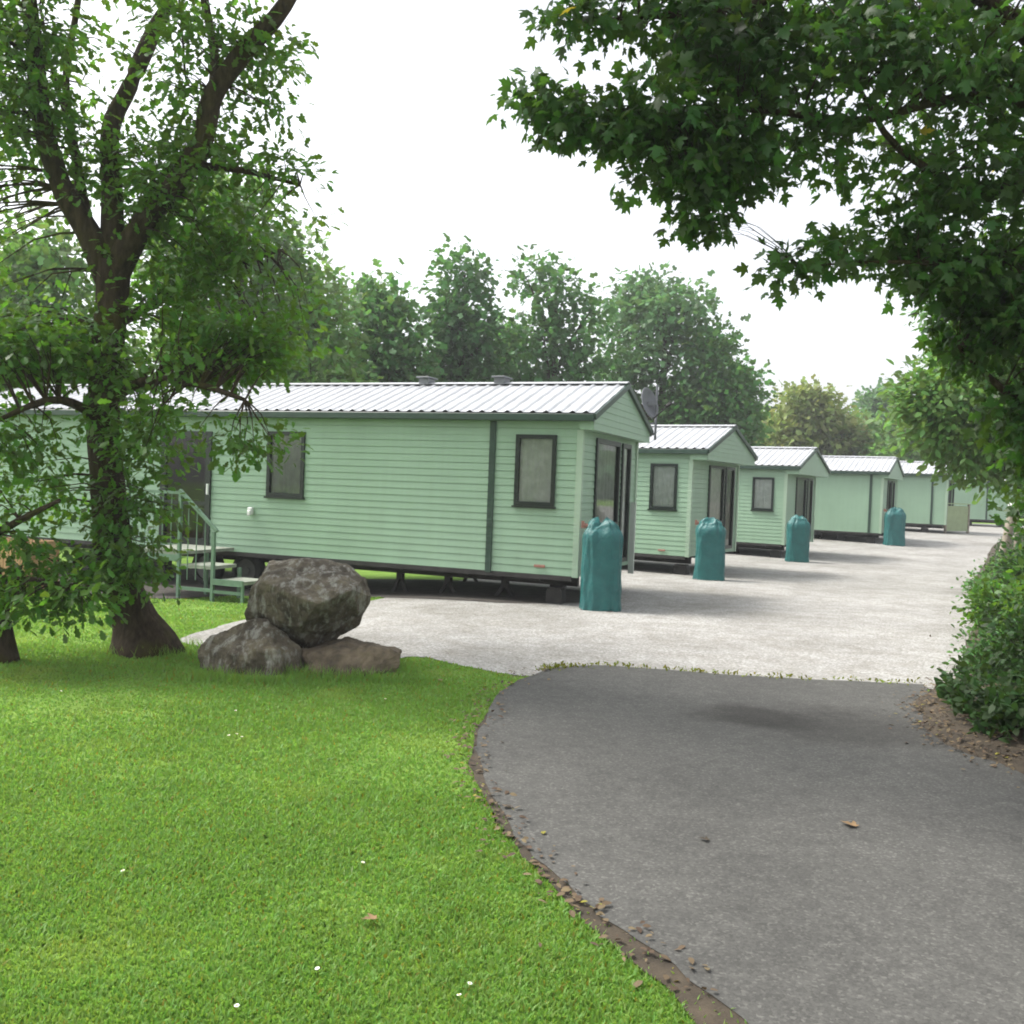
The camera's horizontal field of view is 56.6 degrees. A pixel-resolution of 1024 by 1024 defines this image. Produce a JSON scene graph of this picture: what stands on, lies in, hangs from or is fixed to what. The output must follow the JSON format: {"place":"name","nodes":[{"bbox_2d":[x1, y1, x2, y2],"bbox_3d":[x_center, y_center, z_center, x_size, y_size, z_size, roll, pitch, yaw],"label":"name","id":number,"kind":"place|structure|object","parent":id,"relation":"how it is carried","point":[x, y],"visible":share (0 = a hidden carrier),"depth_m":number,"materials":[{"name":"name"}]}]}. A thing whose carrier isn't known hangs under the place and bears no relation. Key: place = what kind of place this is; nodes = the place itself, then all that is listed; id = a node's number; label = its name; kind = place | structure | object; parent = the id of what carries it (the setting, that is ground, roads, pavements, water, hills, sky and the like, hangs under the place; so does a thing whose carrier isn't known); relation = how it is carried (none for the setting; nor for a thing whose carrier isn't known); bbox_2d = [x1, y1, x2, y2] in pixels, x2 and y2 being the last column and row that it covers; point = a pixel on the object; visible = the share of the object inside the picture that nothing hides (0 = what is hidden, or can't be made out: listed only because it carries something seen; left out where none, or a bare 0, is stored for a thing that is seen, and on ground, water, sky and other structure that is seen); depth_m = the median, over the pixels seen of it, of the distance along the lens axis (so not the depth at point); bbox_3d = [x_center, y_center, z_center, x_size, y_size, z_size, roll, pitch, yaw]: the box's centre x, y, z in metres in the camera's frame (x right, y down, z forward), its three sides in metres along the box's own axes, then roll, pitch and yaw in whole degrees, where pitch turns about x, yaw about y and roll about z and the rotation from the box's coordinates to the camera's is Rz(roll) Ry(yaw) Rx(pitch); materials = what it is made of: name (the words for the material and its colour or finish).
{"place":"outdoors","nodes":[
{"label":"outdoors","id":0,"kind":"place"},
{"bbox_2d":[59,565,579,602],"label":"bare earth","id":1,"kind":"structure","parent":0,"point":[466,590],"depth_m":15.57,"materials":[{"name":"soil"}]},
{"bbox_2d":[126,489,257,603],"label":"entry steps","id":2,"kind":"structure","parent":1,"relation":"on","point":[239,582],"depth_m":14.53,"materials":[{"name":"green metal"}]},
{"bbox_2d":[0,376,653,603],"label":"static caravan","id":3,"kind":"object","parent":1,"relation":"on","point":[504,480],"visible":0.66,"depth_m":14.90,"materials":[{"name":"metal"}]},
{"bbox_2d":[159,431,212,545],"bbox_3d":[-5.565,-0.417,16.165,1.059,1.920,0.095,3,2,21],"label":"door","id":4,"kind":"structure","parent":3,"relation":"in","point":[207,494],"depth_m":16.01,"materials":[{"name":"black glass"}]},
{"bbox_2d":[264,431,305,499],"bbox_3d":[-3.672,-0.770,15.433,0.753,1.110,0.106,3,2,21],"label":"window","id":5,"kind":"structure","parent":3,"relation":"in","point":[289,485],"depth_m":15.46,"materials":[{"name":"clear glass"}]},
{"bbox_2d":[511,434,556,508],"bbox_3d":[0.340,-0.602,13.853,0.669,1.090,0.106,3,2,21],"label":"window","id":6,"kind":"structure","parent":3,"relation":"in","point":[535,455],"depth_m":13.89,"materials":[{"name":"clear glass"}]},
{"bbox_2d":[593,438,620,524],"bbox_3d":[1.462,-0.137,14.901,0.082,2.010,1.350,3,2,21],"label":"patio door","id":7,"kind":"structure","parent":3,"relation":"in","point":[607,460],"depth_m":15.01,"materials":[{"name":"clear glass"}]},
{"bbox_2d":[619,443,631,561],"bbox_3d":[1.864,-0.150,15.926,0.082,2.010,0.550,3,2,21],"label":"patio door","id":8,"kind":"structure","parent":3,"relation":"in","point":[626,459],"depth_m":16.10,"materials":[{"name":"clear glass"}]},
{"bbox_2d":[641,385,671,439],"bbox_3d":[2.421,-1.737,16.431,0.486,0.958,0.568,2,2,-22],"label":"satellite dish","id":9,"kind":"object","parent":3,"relation":"attached to","point":[649,402],"visible":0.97,"depth_m":16.57,"materials":[{"name":"metal"}]},
{"bbox_2d":[0,518,1023,1023],"bbox_3d":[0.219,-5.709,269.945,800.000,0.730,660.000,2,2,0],"label":"ground","id":10,"kind":"structure","parent":0,"point":[366,574],"depth_m":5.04,"materials":[{"name":"green plant"}]},
{"bbox_2d":[0,537,59,588],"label":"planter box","id":11,"kind":"object","parent":10,"relation":"on","point":[2,560],"visible":0.15,"depth_m":14.88,"materials":[{"name":"wood"}]},
{"bbox_2d":[0,297,143,663],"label":"tree","id":12,"kind":"object","parent":10,"relation":"on","point":[14,594],"visible":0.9,"depth_m":7.96,"materials":[{"name":"green plant"}]},
{"bbox_2d":[0,206,161,408],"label":"broadleaf tree","id":13,"kind":"object","parent":10,"relation":"on","point":[43,254],"visible":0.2,"depth_m":24.94,"materials":[{"name":"green plant"}]},
{"bbox_2d":[0,0,348,658],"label":"oak tree","id":14,"kind":"object","parent":10,"relation":"on","point":[113,247],"visible":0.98,"depth_m":8.53,"materials":[{"name":"green plant"}]},
{"bbox_2d":[26,635,445,687],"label":"long grass","id":15,"kind":"structure","parent":10,"relation":"on","point":[212,674],"depth_m":8.03,"materials":[{"name":"green plant"}]},
{"bbox_2d":[197,618,303,675],"bbox_3d":[-2.337,1.301,8.444,1.045,0.730,0.845,2,2,0],"label":"boulder","id":16,"kind":"object","parent":10,"relation":"on","point":[258,643],"visible":0.66,"depth_m":8.20,"materials":[{"name":"stone"}]},
{"bbox_2d":[244,558,370,647],"bbox_3d":[-1.917,0.914,8.784,1.219,0.960,1.178,2,2,0],"label":"boulder","id":17,"kind":"object","parent":16,"relation":"on","point":[305,602],"visible":0.84,"depth_m":8.48,"materials":[{"name":"stone"}]},
{"bbox_2d":[130,158,383,382],"bbox_3d":[-8.229,-5.111,30.188,8.728,12.127,6.775,2,2,0],"label":"broadleaf tree","id":18,"kind":"object","parent":10,"relation":"on","point":[328,366],"visible":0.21,"depth_m":29.78,"materials":[{"name":"green plant"}]},
{"bbox_2d":[252,251,370,382],"bbox_3d":[-7.175,-4.168,33.292,5.240,10.055,4.530,2,2,0],"label":"broadleaf tree","id":19,"kind":"object","parent":10,"relation":"on","point":[358,354],"visible":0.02,"depth_m":32.90,"materials":[{"name":"green plant"}]},
{"bbox_2d":[301,636,401,675],"bbox_3d":[-1.462,1.366,8.538,0.948,0.430,0.814,2,2,0],"label":"boulder","id":20,"kind":"object","parent":10,"relation":"on","point":[344,653],"visible":0.56,"depth_m":8.33,"materials":[{"name":"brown stone"}]},
{"bbox_2d":[362,913,376,918],"bbox_3d":[-0.542,1.545,3.620,0.067,0.010,0.073,4,-5,-24],"label":"fallen leaf","id":21,"kind":"object","parent":10,"relation":"on","point":[371,916],"visible":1,"depth_m":3.63,"materials":[{"name":"brown plant"}]},
{"bbox_2d":[334,258,448,382],"bbox_3d":[-5.218,-4.335,36.035,5.893,10.156,4.786,2,2,0],"label":"broadleaf tree","id":22,"kind":"object","parent":10,"relation":"on","point":[395,356],"visible":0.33,"depth_m":35.14,"materials":[{"name":"green plant"}]},
{"bbox_2d":[413,232,518,381],"bbox_3d":[-2.089,-5.115,37.941,5.589,11.488,5.049,2,2,0],"label":"broadleaf tree","id":23,"kind":"object","parent":10,"relation":"on","point":[459,325],"visible":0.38,"depth_m":37.10,"materials":[{"name":"green plant"}]},
{"bbox_2d":[481,302,549,380],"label":"broadleaf tree","id":24,"kind":"object","parent":10,"relation":"on","point":[507,325],"visible":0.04,"depth_m":40.35,"materials":[{"name":"green plant"}]},
{"bbox_2d":[495,244,626,381],"bbox_3d":[1.496,-5.281,38.353,6.408,11.803,5.236,2,2,0],"label":"broadleaf tree","id":25,"kind":"object","parent":10,"relation":"on","point":[571,360],"visible":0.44,"depth_m":38.14,"materials":[{"name":"green plant"}]},
{"bbox_2d":[180,523,1023,688],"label":"gravel yard","id":26,"kind":"structure","parent":10,"relation":"on","point":[858,607],"depth_m":12.55,"materials":[{"name":"grey gravel"}]},
{"bbox_2d":[579,517,623,611],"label":"covered gas bottles","id":27,"kind":"object","parent":26,"relation":"on","point":[601,570],"visible":1,"depth_m":13.22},
{"bbox_2d":[634,425,757,574],"bbox_3d":[0.293,-0.576,24.551,11.122,3.524,3.550,3,2,31],"label":"static caravan","id":28,"kind":"object","parent":26,"relation":"on","point":[687,476],"visible":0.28,"depth_m":21.02,"materials":[{"name":"metal"}]},
{"bbox_2d":[647,463,677,510],"bbox_3d":[3.325,-0.555,20.852,0.671,1.050,0.106,3,2,31],"label":"window","id":29,"kind":"structure","parent":28,"relation":"in","point":[663,477],"depth_m":20.89,"materials":[{"name":"clear glass"}]},
{"bbox_2d":[707,465,725,524],"bbox_3d":[4.683,-0.093,21.941,0.082,1.990,1.050,3,2,31],"label":"patio door","id":30,"kind":"structure","parent":28,"relation":"in","point":[716,486],"depth_m":22.08,"materials":[{"name":"grey glass"}]},
{"bbox_2d":[723,467,735,548],"bbox_3d":[5.173,-0.096,22.755,0.082,1.990,0.650,3,2,31],"label":"patio door","id":31,"kind":"structure","parent":28,"relation":"in","point":[728,516],"depth_m":22.92,"materials":[{"name":"grey glass"}]},
{"bbox_2d":[692,517,725,580],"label":"covered gas bottles","id":32,"kind":"object","parent":26,"relation":"on","point":[710,532],"visible":1,"depth_m":19.51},
{"bbox_2d":[535,661,926,684],"bbox_3d":[2.050,1.508,9.000,3.667,0.073,0.610,2,2,1],"label":"moss","id":33,"kind":"object","parent":26,"relation":"on","point":[556,665],"visible":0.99,"depth_m":8.92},
{"bbox_2d":[442,546,1023,990],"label":"leaf litter","id":34,"kind":"object","parent":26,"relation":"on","point":[598,906],"visible":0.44,"depth_m":5.18,"materials":[{"name":"brown plant"}]},
{"bbox_2d":[734,446,830,557],"bbox_3d":[4.521,-0.530,31.902,11.123,3.419,3.550,3,2,32],"label":"static caravan","id":35,"kind":"object","parent":26,"relation":"on","point":[777,488],"visible":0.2,"depth_m":28.34,"materials":[{"name":"metal"}]},
{"bbox_2d":[750,477,773,511],"bbox_3d":[7.440,-0.536,28.182,0.685,1.030,0.106,3,2,32],"label":"window","id":36,"kind":"structure","parent":35,"relation":"in","point":[762,487],"depth_m":28.21,"materials":[{"name":"grey glass"}]},
{"bbox_2d":[794,477,806,516],"bbox_3d":[8.824,-0.089,29.152,0.082,1.970,1.100,3,2,32],"label":"patio door","id":37,"kind":"structure","parent":35,"relation":"in","point":[801,483],"depth_m":29.32,"materials":[{"name":"grey glass"}]},
{"bbox_2d":[806,478,812,538],"bbox_3d":[9.355,-0.092,30.000,0.082,1.970,0.600,3,2,32],"label":"patio door","id":38,"kind":"structure","parent":35,"relation":"in","point":[809,499],"depth_m":30.17,"materials":[{"name":"grey glass"}]},
{"bbox_2d":[785,515,810,562],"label":"covered gas bottles","id":39,"kind":"object","parent":26,"relation":"on","point":[798,529],"visible":1,"depth_m":26.78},
{"bbox_2d":[814,455,904,542],"bbox_3d":[10.123,-0.692,39.442,10.942,3.399,3.550,3,2,30],"label":"static caravan","id":40,"kind":"object","parent":26,"relation":"on","point":[856,496],"visible":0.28,"depth_m":36.12,"materials":[{"name":"metal"}]},
{"bbox_2d":[886,480,891,510],"bbox_3d":[14.486,-0.250,36.580,0.056,1.920,0.700,3,2,30],"label":"patio door","id":41,"kind":"structure","parent":40,"relation":"in","point":[888,488],"depth_m":36.80,"materials":[{"name":"grey glass"}]},
{"bbox_2d":[890,481,894,507],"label":"patio door","id":42,"kind":"structure","parent":40,"relation":"in","point":[893,485],"depth_m":37.57,"materials":[{"name":"grey glass"}]},
{"bbox_2d":[883,507,905,545],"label":"covered gas bottles","id":43,"kind":"object","parent":26,"relation":"on","point":[894,524],"visible":1,"depth_m":34.99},
{"bbox_2d":[896,461,958,532],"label":"static caravan","id":44,"kind":"object","parent":26,"relation":"on","point":[922,502],"visible":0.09,"depth_m":43.77,"materials":[{"name":"metal"}]},
{"bbox_2d":[948,481,951,505],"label":"patio door","id":45,"kind":"structure","parent":44,"relation":"in","point":[949,500],"depth_m":44.23,"materials":[{"name":"black glass"}]},
{"bbox_2d":[950,483,954,505],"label":"patio door","id":46,"kind":"structure","parent":44,"relation":"in","point":[952,491],"depth_m":45.39,"materials":[{"name":"grey glass"}]},
{"bbox_2d":[942,503,970,532],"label":"veranda","id":47,"kind":"object","parent":26,"relation":"on","point":[958,518],"visible":0.45,"depth_m":44.09,"materials":[{"name":"green wood"}]},
{"bbox_2d":[954,475,1012,526],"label":"static caravan","id":48,"kind":"object","parent":26,"relation":"on","point":[979,513],"visible":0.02,"depth_m":55.34,"materials":[{"name":"metal"}]},
{"bbox_2d":[468,698,748,1023],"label":"verge","id":49,"kind":"structure","parent":10,"relation":"on","point":[657,965],"depth_m":3.46,"materials":[{"name":"soil"}]},
{"bbox_2d":[580,260,771,444],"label":"broadleaf tree","id":50,"kind":"object","parent":10,"relation":"on","point":[657,308],"visible":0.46,"depth_m":44.80,"materials":[{"name":"green plant"}]},
{"bbox_2d":[644,320,781,446],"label":"broadleaf tree","id":51,"kind":"object","parent":10,"relation":"on","point":[717,354],"visible":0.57,"depth_m":43.81,"materials":[{"name":"green plant"}]},
{"bbox_2d":[485,0,1023,526],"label":"sycamore tree","id":52,"kind":"object","parent":10,"relation":"on","point":[711,152],"visible":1,"depth_m":5.85,"materials":[{"name":"green plant"}]},
{"bbox_2d":[753,401,799,446],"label":"broadleaf tree","id":53,"kind":"object","parent":10,"relation":"on","point":[762,411],"depth_m":64.73,"materials":[{"name":"green plant"}]},
{"bbox_2d":[755,374,876,455],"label":"willow tree","id":54,"kind":"object","parent":10,"relation":"on","point":[808,414],"visible":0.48,"depth_m":60.37,"materials":[{"name":"green plant"}]},
{"bbox_2d":[820,406,891,455],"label":"broadleaf tree","id":55,"kind":"object","parent":10,"relation":"on","point":[868,415],"visible":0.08,"depth_m":62.13,"materials":[{"name":"green plant"}]},
{"bbox_2d":[849,377,900,435],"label":"broadleaf tree","id":56,"kind":"object","parent":10,"relation":"on","point":[870,401],"visible":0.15,"depth_m":79.13,"materials":[{"name":"green plant"}]},
{"bbox_2d":[857,407,950,461],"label":"broadleaf tree","id":57,"kind":"object","parent":10,"relation":"on","point":[886,443],"visible":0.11,"depth_m":58.80,"materials":[{"name":"green plant"}]},
{"bbox_2d":[865,323,1023,508],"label":"broadleaf tree","id":58,"kind":"object","parent":10,"relation":"on","point":[934,411],"visible":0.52,"depth_m":18.45,"materials":[{"name":"green plant"}]},
{"bbox_2d":[899,294,1003,436],"bbox_3d":[12.590,-2.382,24.015,6.152,8.270,3.753,2,2,0],"label":"broadleaf tree","id":59,"kind":"object","parent":10,"relation":"on","point":[922,315],"depth_m":23.94,"materials":[{"name":"green plant"}]},
{"bbox_2d":[0,0,1023,415],"label":"sky","id":60,"kind":"structure","parent":0,"point":[399,90],"materials":[{"name":"white"}]},
{"bbox_2d":[474,665,1023,1023],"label":"road","id":61,"kind":"structure","parent":0,"point":[783,894],"depth_m":4.75,"materials":[{"name":"grey asphalt"}]},
{"bbox_2d":[840,820,857,825],"bbox_3d":[1.738,1.603,4.900,0.095,0.014,0.104,8,-1,44],"label":"fallen leaf","id":62,"kind":"object","parent":61,"relation":"on","point":[853,823],"visible":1,"depth_m":4.91,"materials":[{"name":"brown plant"}]},
{"bbox_2d":[913,539,1023,773],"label":"bank","id":63,"kind":"structure","parent":0,"point":[1014,747],"depth_m":6.66,"materials":[{"name":"soil"}]},
{"bbox_2d":[930,618,1015,679],"bbox_3d":[4.421,1.371,8.591,1.126,0.886,0.930,2,2,0],"label":"shrub","id":64,"kind":"object","parent":63,"relation":"on","point":[963,649],"visible":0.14,"depth_m":8.64,"materials":[{"name":"green plant"}]},
{"bbox_2d":[951,560,1003,607],"bbox_3d":[8.237,1.404,16.039,1.353,1.141,1.483,3,2,11],"label":"shrub","id":65,"kind":"object","parent":63,"relation":"on","point":[971,582],"visible":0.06,"depth_m":16.08,"materials":[{"name":"green plant"}]},
{"bbox_2d":[934,527,1023,742],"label":"ground cover","id":66,"kind":"object","parent":63,"relation":"on","point":[993,703],"visible":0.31,"depth_m":6.92,"materials":[{"name":"green plant"}]},
{"bbox_2d":[950,571,1023,634],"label":"shrub","id":67,"kind":"object","parent":63,"relation":"on","point":[985,599],"visible":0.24,"depth_m":12.03,"materials":[{"name":"green plant"}]},
{"bbox_2d":[961,568,1023,674],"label":"shrub","id":68,"kind":"object","parent":63,"relation":"on","point":[1014,643],"visible":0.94,"depth_m":7.67,"materials":[{"name":"green plant"}]},
{"bbox_2d":[973,548,1023,576],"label":"shrub","id":69,"kind":"object","parent":63,"relation":"on","point":[1002,557],"visible":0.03,"depth_m":17.72,"materials":[{"name":"green plant"}]},
{"bbox_2d":[978,535,1023,588],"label":"shrub","id":70,"kind":"object","parent":63,"relation":"on","point":[1006,566],"visible":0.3,"depth_m":12.69,"materials":[{"name":"green plant"}]},
{"bbox_2d":[982,543,1023,629],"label":"shrub","id":71,"kind":"object","parent":63,"relation":"on","point":[1019,593],"visible":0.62,"depth_m":9.74,"materials":[{"name":"green plant"}]},
{"bbox_2d":[997,503,1013,563],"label":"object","id":72,"kind":"object","parent":63,"relation":"on","point":[1006,537],"visible":0.25,"depth_m":21.43,"materials":[{"name":"brown wood"}]},
{"bbox_2d":[989,481,1023,573],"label":"shrub","id":73,"kind":"object","parent":63,"relation":"on","point":[1018,528],"visible":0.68,"depth_m":10.68,"materials":[{"name":"green plant"}]}
]}

